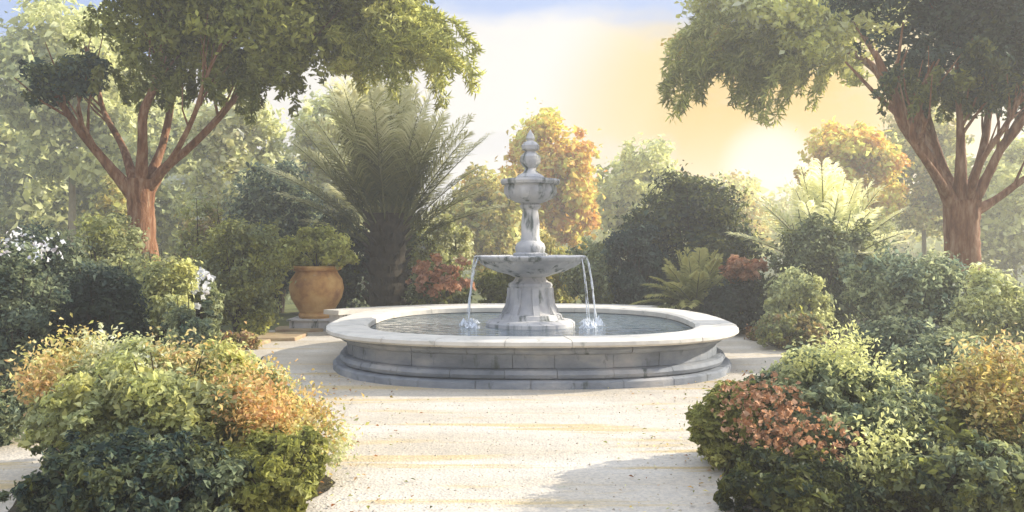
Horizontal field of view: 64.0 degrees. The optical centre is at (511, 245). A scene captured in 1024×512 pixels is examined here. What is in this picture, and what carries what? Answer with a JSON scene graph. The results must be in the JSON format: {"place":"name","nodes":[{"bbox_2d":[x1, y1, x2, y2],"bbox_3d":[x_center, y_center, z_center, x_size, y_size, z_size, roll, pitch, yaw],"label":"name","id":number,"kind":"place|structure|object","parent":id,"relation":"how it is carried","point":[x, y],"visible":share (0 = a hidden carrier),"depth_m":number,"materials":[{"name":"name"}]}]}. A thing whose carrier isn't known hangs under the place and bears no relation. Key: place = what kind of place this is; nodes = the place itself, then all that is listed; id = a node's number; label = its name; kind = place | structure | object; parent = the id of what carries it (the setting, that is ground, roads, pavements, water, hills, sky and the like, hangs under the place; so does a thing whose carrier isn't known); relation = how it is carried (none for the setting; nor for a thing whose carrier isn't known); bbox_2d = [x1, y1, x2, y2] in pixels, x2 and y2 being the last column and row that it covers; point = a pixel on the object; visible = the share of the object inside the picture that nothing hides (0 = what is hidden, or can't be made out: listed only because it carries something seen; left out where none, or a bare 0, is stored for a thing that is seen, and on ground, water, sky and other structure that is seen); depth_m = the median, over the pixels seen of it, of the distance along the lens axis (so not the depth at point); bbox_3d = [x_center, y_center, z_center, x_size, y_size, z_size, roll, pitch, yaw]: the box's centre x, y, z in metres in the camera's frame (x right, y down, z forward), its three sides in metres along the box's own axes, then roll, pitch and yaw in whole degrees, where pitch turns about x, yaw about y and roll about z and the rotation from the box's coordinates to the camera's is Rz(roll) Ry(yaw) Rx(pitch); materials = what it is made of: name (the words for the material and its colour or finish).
{"place":"outdoors","nodes":[
{"label":"outdoors","id":0,"kind":"place"},
{"bbox_2d":[0,0,1023,255],"label":"sky","id":1,"kind":"structure","parent":0,"point":[599,62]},
{"bbox_2d":[77,257,1023,331],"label":"ground","id":2,"kind":"structure","parent":0,"point":[289,309],"depth_m":22.38,"materials":[{"name":"plant"}]},
{"bbox_2d":[0,106,111,258],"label":"distant tree","id":3,"kind":"object","parent":2,"relation":"on","point":[20,199],"visible":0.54,"depth_m":29.98,"materials":[{"name":"green plant"}]},
{"bbox_2d":[0,0,160,262],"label":"distant tree","id":4,"kind":"object","parent":2,"relation":"on","point":[51,132],"visible":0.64,"depth_m":25.99,"materials":[{"name":"green plant"}]},
{"bbox_2d":[80,174,128,260],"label":"distant tree","id":5,"kind":"object","parent":2,"relation":"on","point":[111,199],"visible":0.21,"depth_m":23.71,"materials":[{"name":"green plant"}]},
{"bbox_2d":[76,82,244,269],"bbox_3d":[-13.974,-2.598,33.767,6.756,8.945,7.056,0,0,0],"label":"distant tree","id":6,"kind":"object","parent":2,"relation":"on","point":[166,222],"visible":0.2,"depth_m":32.37,"materials":[{"name":"green plant"}]},
{"bbox_2d":[162,195,244,321],"bbox_3d":[-6.271,0.287,16.529,1.829,2.636,1.636,0,0,0],"label":"shrub","id":7,"kind":"object","parent":2,"relation":"on","point":[189,231],"visible":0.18,"depth_m":16.47,"materials":[{"name":"green plant"}]},
{"bbox_2d":[162,87,324,245],"bbox_3d":[-9.188,-2.380,27.939,4.802,8.105,4.528,0,0,32],"label":"distant tree","id":8,"kind":"object","parent":2,"relation":"on","point":[226,143],"visible":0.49,"depth_m":26.82,"materials":[{"name":"green plant"}]},
{"bbox_2d":[221,156,332,312],"bbox_3d":[-5.540,-0.229,19.046,3.093,3.658,2.544,0,0,0],"label":"shrub","id":9,"kind":"object","parent":2,"relation":"on","point":[259,201],"visible":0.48,"depth_m":18.47,"materials":[{"name":"green plant"}]},
{"bbox_2d":[279,83,374,227],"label":"distant tree","id":10,"kind":"object","parent":2,"relation":"on","point":[308,111],"visible":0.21,"depth_m":28.99,"materials":[{"name":"green plant"}]},
{"bbox_2d":[0,330,934,511],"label":"gravel court","id":11,"kind":"object","parent":2,"relation":"on","point":[320,351],"visible":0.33,"depth_m":6.31,"materials":[{"name":"beige gravel"}]},
{"bbox_2d":[0,371,35,446],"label":"foreground shrub","id":12,"kind":"object","parent":11,"relation":"on","point":[11,418],"visible":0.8,"depth_m":6.34,"materials":[{"name":"green plant"}]},
{"bbox_2d":[0,226,73,381],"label":"flowering shrub","id":13,"kind":"object","parent":11,"relation":"on","point":[20,272],"visible":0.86,"depth_m":8.85,"materials":[{"name":"green plant"}]},
{"bbox_2d":[49,261,155,358],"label":"shrub","id":14,"kind":"object","parent":11,"relation":"on","point":[114,294],"visible":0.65,"depth_m":9.40,"materials":[{"name":"green plant"}]},
{"bbox_2d":[8,474,335,511],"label":"planting bed","id":15,"kind":"object","parent":11,"relation":"on","point":[326,485],"visible":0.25,"depth_m":5.20,"materials":[{"name":"soil"}]},
{"bbox_2d":[0,420,254,511],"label":"foreground shrub","id":16,"kind":"object","parent":15,"relation":"on","point":[130,469],"visible":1,"depth_m":4.37,"materials":[{"name":"green plant"}]},
{"bbox_2d":[0,310,368,475],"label":"foreground shrub","id":17,"kind":"object","parent":15,"relation":"on","point":[220,392],"visible":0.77,"depth_m":5.09,"materials":[{"name":"green plant"}]},
{"bbox_2d":[214,422,331,511],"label":"foreground shrub","id":18,"kind":"object","parent":15,"relation":"on","point":[298,461],"visible":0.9,"depth_m":4.60,"materials":[{"name":"green plant"}]},
{"bbox_2d":[160,295,216,359],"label":"shrub","id":19,"kind":"object","parent":11,"relation":"on","point":[177,317],"visible":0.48,"depth_m":9.26,"materials":[{"name":"green plant"}]},
{"bbox_2d":[175,210,295,334],"bbox_3d":[-4.686,0.472,14.107,1.748,2.176,1.784,0,0,42],"label":"shrub","id":20,"kind":"object","parent":11,"relation":"on","point":[252,287],"visible":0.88,"depth_m":13.72,"materials":[{"name":"green plant"}]},
{"bbox_2d":[221,329,262,349],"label":"ground cover","id":21,"kind":"object","parent":11,"relation":"on","point":[245,335],"visible":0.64,"depth_m":12.14,"materials":[{"name":"brown plant"}]},
{"bbox_2d":[237,339,270,349],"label":"paving slab","id":22,"kind":"structure","parent":11,"relation":"on","point":[266,341],"depth_m":12.85,"materials":[{"name":"stone"}]},
{"bbox_2d":[258,332,306,340],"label":"paving slab","id":23,"kind":"structure","parent":11,"relation":"on","point":[284,336],"depth_m":13.60,"materials":[{"name":"stone"}]},
{"bbox_2d":[275,326,323,331],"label":"paving slab","id":24,"kind":"structure","parent":11,"relation":"on","point":[283,329],"depth_m":14.65,"materials":[{"name":"stone"}]},
{"bbox_2d":[286,265,343,330],"bbox_3d":[-3.626,0.960,15.200,1.000,1.180,1.000,0,0,0],"label":"terracotta urn","id":25,"kind":"object","parent":11,"relation":"on","point":[315,292],"visible":0.85,"depth_m":14.82,"materials":[{"name":"ceramic"}]},
{"bbox_2d":[267,222,359,271],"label":"potted shrub","id":26,"kind":"object","parent":25,"relation":"in","point":[328,246],"visible":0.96,"depth_m":14.93,"materials":[{"name":"green plant"}]},
{"bbox_2d":[3,363,757,511],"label":"pebbles","id":27,"kind":"object","parent":11,"relation":"on","point":[506,453],"visible":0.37,"depth_m":6.01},
{"bbox_2d":[324,303,657,322],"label":"garden wall","id":28,"kind":"structure","parent":11,"relation":"on","point":[335,314],"depth_m":14.63,"materials":[{"name":"stone"}]},
{"bbox_2d":[326,130,738,389],"bbox_3d":[0.254,-0.034,11.397,5.384,3.172,5.396,0,0,0],"label":"fountain","id":29,"kind":"object","parent":11,"relation":"on","point":[690,356],"visible":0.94,"depth_m":9.28,"materials":[{"name":"grey stone"}]},
{"bbox_2d":[371,313,692,335],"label":"water","id":30,"kind":"structure","parent":29,"relation":"in","point":[448,324],"depth_m":11.21,"materials":[{"name":"grey liquid"}]},
{"bbox_2d":[239,370,877,511],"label":"fallen leaves","id":31,"kind":"object","parent":11,"relation":"on","point":[368,506],"visible":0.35,"depth_m":5.99,"materials":[{"name":"brown plant"}]},
{"bbox_2d":[697,278,765,334],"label":"shrub","id":32,"kind":"object","parent":11,"relation":"on","point":[726,301],"visible":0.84,"depth_m":14.08,"materials":[{"name":"green plant"}]},
{"bbox_2d":[718,254,768,320],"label":"flowering shrub","id":33,"kind":"object","parent":11,"relation":"on","point":[740,268],"visible":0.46,"depth_m":14.44,"materials":[{"name":"red plant"}]},
{"bbox_2d":[724,467,999,511],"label":"planting bed","id":34,"kind":"object","parent":11,"relation":"on","point":[873,503],"visible":0.13,"depth_m":4.81,"materials":[{"name":"soil"}]},
{"bbox_2d":[684,371,775,471],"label":"foreground shrub","id":35,"kind":"object","parent":34,"relation":"on","point":[712,440],"visible":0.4,"depth_m":5.55,"materials":[{"name":"green plant"}]},
{"bbox_2d":[713,441,879,511],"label":"foreground shrub","id":36,"kind":"object","parent":34,"relation":"on","point":[804,479],"visible":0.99,"depth_m":4.56,"materials":[{"name":"green plant"}]},
{"bbox_2d":[710,312,954,505],"bbox_3d":[2.110,1.010,5.435,1.420,1.142,1.849,0,0,34],"label":"flowering shrub","id":37,"kind":"object","parent":34,"relation":"on","point":[845,408],"visible":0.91,"depth_m":5.18,"materials":[{"name":"green plant"}]},
{"bbox_2d":[856,416,1023,511],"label":"foreground shrub","id":38,"kind":"object","parent":34,"relation":"on","point":[988,476],"visible":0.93,"depth_m":4.52,"materials":[{"name":"green plant"}]},
{"bbox_2d":[911,320,1023,447],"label":"foreground shrub","id":39,"kind":"object","parent":34,"relation":"on","point":[983,395],"visible":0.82,"depth_m":5.32,"materials":[{"name":"yellow plant"}]},
{"bbox_2d":[976,439,1023,511],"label":"foreground shrub","id":40,"kind":"object","parent":34,"relation":"on","point":[1017,506],"visible":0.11,"depth_m":4.52,"materials":[{"name":"green plant"}]},
{"bbox_2d":[845,312,944,367],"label":"shrub","id":41,"kind":"object","parent":11,"relation":"on","point":[902,332],"visible":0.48,"depth_m":8.96,"materials":[{"name":"green plant"}]},
{"bbox_2d":[873,317,1022,393],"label":"shrub","id":42,"kind":"object","parent":11,"relation":"on","point":[934,348],"visible":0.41,"depth_m":7.49,"materials":[{"name":"green plant"}]},
{"bbox_2d":[435,160,546,287],"bbox_3d":[-0.831,-0.671,29.971,4.259,4.865,3.681,0,0,0],"label":"distant tree","id":43,"kind":"object","parent":2,"relation":"on","point":[496,231],"visible":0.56,"depth_m":28.92,"materials":[{"name":"green plant"}]},
{"bbox_2d":[291,312,719,317],"bbox_3d":[0.346,1.536,18.174,10.928,0.001,4.420,0,0,0],"label":"planting bed","id":44,"kind":"object","parent":2,"relation":"on","point":[296,313],"visible":0.07,"depth_m":18.58,"materials":[{"name":"soil"}]},
{"bbox_2d":[294,205,369,308],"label":"shrub","id":45,"kind":"object","parent":44,"relation":"on","point":[352,278],"visible":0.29,"depth_m":18.19,"materials":[{"name":"green plant"}]},
{"bbox_2d":[260,68,507,306],"bbox_3d":[-2.917,-1.158,17.309,4.586,5.417,4.606,0,0,-43],"label":"palm tree","id":46,"kind":"object","parent":44,"relation":"on","point":[386,179],"visible":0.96,"depth_m":16.61,"materials":[{"name":"green plant"}]},
{"bbox_2d":[399,199,434,304],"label":"shrub","id":47,"kind":"object","parent":44,"relation":"on","point":[416,234],"visible":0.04,"depth_m":18.35,"materials":[{"name":"green plant"}]},
{"bbox_2d":[401,253,475,304],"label":"flowering shrub","id":48,"kind":"object","parent":44,"relation":"on","point":[429,285],"visible":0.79,"depth_m":15.96,"materials":[{"name":"red plant"}]},
{"bbox_2d":[407,213,478,304],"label":"shrub","id":49,"kind":"object","parent":44,"relation":"on","point":[461,243],"visible":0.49,"depth_m":17.40,"materials":[{"name":"green plant"}]},
{"bbox_2d":[474,268,514,303],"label":"shrub","id":50,"kind":"object","parent":44,"relation":"on","point":[495,286],"visible":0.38,"depth_m":17.11,"materials":[{"name":"green plant"}]},
{"bbox_2d":[509,229,579,303],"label":"shrub","id":51,"kind":"object","parent":44,"relation":"on","point":[549,243],"visible":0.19,"depth_m":19.46,"materials":[{"name":"green plant"}]},
{"bbox_2d":[558,230,620,303],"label":"shrub","id":52,"kind":"object","parent":44,"relation":"on","point":[576,284],"visible":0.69,"depth_m":17.15,"materials":[{"name":"green plant"}]},
{"bbox_2d":[600,215,667,306],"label":"shrub","id":53,"kind":"object","parent":44,"relation":"on","point":[627,280],"visible":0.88,"depth_m":16.69,"materials":[{"name":"green plant"}]},
{"bbox_2d":[603,160,774,317],"bbox_3d":[3.819,-0.156,18.019,3.682,3.511,3.213,0,0,0],"label":"evergreen shrub","id":54,"kind":"object","parent":44,"relation":"on","point":[695,212],"visible":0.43,"depth_m":17.30,"materials":[{"name":"green plant"}]},
{"bbox_2d":[0,180,1023,269],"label":"woodland","id":55,"kind":"object","parent":2,"relation":"on","point":[783,203],"visible":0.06,"depth_m":58.82,"materials":[{"name":"green plant"}]},
{"bbox_2d":[495,97,606,277],"bbox_3d":[1.354,-2.145,34.092,5.120,7.835,4.826,0,0,0],"label":"distant tree","id":56,"kind":"object","parent":2,"relation":"on","point":[567,209],"visible":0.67,"depth_m":33.13,"materials":[{"name":"yellow plant"}]},
{"bbox_2d":[588,132,699,259],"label":"distant tree","id":57,"kind":"object","parent":2,"relation":"on","point":[629,181],"visible":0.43,"depth_m":36.81,"materials":[{"name":"green plant"}]},
{"bbox_2d":[629,247,742,312],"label":"spiky plant","id":58,"kind":"object","parent":2,"relation":"on","point":[692,277],"visible":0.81,"depth_m":15.34,"materials":[{"name":"green plant"}]},
{"bbox_2d":[684,168,782,261],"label":"distant tree","id":59,"kind":"object","parent":2,"relation":"on","point":[754,188],"visible":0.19,"depth_m":44.27,"materials":[{"name":"green plant"}]},
{"bbox_2d":[656,0,945,248],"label":"weeping tree","id":60,"kind":"object","parent":2,"relation":"on","point":[758,48],"visible":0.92,"depth_m":17.31,"materials":[{"name":"green plant"}]},
{"bbox_2d":[766,319,865,357],"bbox_3d":[7.108,1.540,12.461,6.244,0.001,9.314,0,0,0],"label":"planting bed","id":61,"kind":"object","parent":2,"relation":"on","point":[822,343],"visible":0.06,"depth_m":13.11,"materials":[{"name":"green plant"}]},
{"bbox_2d":[739,329,746,333],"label":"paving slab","id":62,"kind":"structure","parent":61,"relation":"on","point":[742,332],"depth_m":14.40,"materials":[{"name":"stone"}]},
{"bbox_2d":[743,319,791,340],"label":"ground cover","id":63,"kind":"object","parent":61,"relation":"on","point":[750,333],"visible":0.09,"depth_m":13.39,"materials":[{"name":"green plant"}]},
{"bbox_2d":[748,304,829,348],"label":"shrub","id":64,"kind":"object","parent":61,"relation":"on","point":[778,329],"visible":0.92,"depth_m":12.13,"materials":[{"name":"green plant"}]},
{"bbox_2d":[755,263,839,334],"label":"shrub","id":65,"kind":"object","parent":61,"relation":"on","point":[783,293],"visible":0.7,"depth_m":12.96,"materials":[{"name":"green plant"}]},
{"bbox_2d":[725,157,914,293],"bbox_3d":[6.063,-0.100,16.086,3.605,3.299,3.930,0,0,0],"label":"palm tree","id":66,"kind":"object","parent":61,"relation":"on","point":[835,195],"visible":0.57,"depth_m":15.78,"materials":[{"name":"green plant"}]},
{"bbox_2d":[758,206,890,334],"bbox_3d":[5.498,0.443,14.409,2.116,2.272,2.147,0,0,-37],"label":"shrub","id":67,"kind":"object","parent":61,"relation":"on","point":[813,251],"visible":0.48,"depth_m":14.17,"materials":[{"name":"green plant"}]},
{"bbox_2d":[831,240,978,346],"bbox_3d":[5.468,0.749,11.206,1.916,1.656,1.525,0,0,0],"label":"shrub","id":68,"kind":"object","parent":61,"relation":"on","point":[923,287],"visible":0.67,"depth_m":10.90,"materials":[{"name":"green plant"}]},
{"bbox_2d":[816,0,1023,281],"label":"garden tree","id":69,"kind":"object","parent":61,"relation":"on","point":[982,41],"visible":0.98,"depth_m":11.68,"materials":[{"name":"brown plant"}]},
{"bbox_2d":[943,260,1023,360],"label":"shrub","id":70,"kind":"object","parent":61,"relation":"on","point":[993,302],"visible":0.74,"depth_m":10.01,"materials":[{"name":"green plant"}]},
{"bbox_2d":[783,115,916,235],"bbox_3d":[12.462,-1.581,29.938,4.297,6.556,4.186,0,0,0],"label":"distant tree","id":71,"kind":"object","parent":2,"relation":"on","point":[859,150],"visible":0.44,"depth_m":29.21,"materials":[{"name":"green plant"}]},
{"bbox_2d":[807,183,903,317],"bbox_3d":[7.146,0.056,17.685,2.268,3.027,1.893,0,0,0],"label":"shrub","id":72,"kind":"object","parent":2,"relation":"on","point":[886,229],"visible":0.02,"depth_m":17.29,"materials":[{"name":"green plant"}]},
{"bbox_2d":[879,97,974,257],"bbox_3d":[16.505,-2.514,32.873,4.418,8.397,4.306,0,0,0],"label":"distant tree","id":73,"kind":"object","parent":2,"relation":"on","point":[916,215],"visible":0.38,"depth_m":32.40,"materials":[{"name":"green plant"}]},
{"bbox_2d":[930,127,1023,284],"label":"distant tree","id":74,"kind":"object","parent":2,"relation":"on","point":[1002,235],"visible":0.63,"depth_m":28.78,"materials":[{"name":"green plant"}]},
{"label":"planting bed","id":75,"kind":"structure","parent":2,"relation":"on","visible":0},
{"bbox_2d":[0,211,111,362],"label":"shrub","id":76,"kind":"object","parent":75,"relation":"on","point":[58,265],"visible":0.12,"depth_m":10.39,"materials":[{"name":"green plant"}]},
{"bbox_2d":[70,208,156,310],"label":"shrub","id":77,"kind":"object","parent":75,"relation":"on","point":[106,236],"visible":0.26,"depth_m":12.04,"materials":[{"name":"green plant"}]},
{"bbox_2d":[131,248,204,346],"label":"shrub","id":78,"kind":"object","parent":75,"relation":"on","point":[166,284],"visible":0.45,"depth_m":10.47,"materials":[{"name":"green plant"}]},
{"bbox_2d":[189,267,224,343],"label":"flowering shrub","id":79,"kind":"object","parent":75,"relation":"on","point":[207,287],"visible":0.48,"depth_m":11.31,"materials":[{"name":"white plant"}]},
{"bbox_2d":[14,0,486,338],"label":"garden tree","id":80,"kind":"object","parent":75,"relation":"on","point":[356,40],"visible":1,"depth_m":12.50,"materials":[{"name":"green plant"}]}
]}

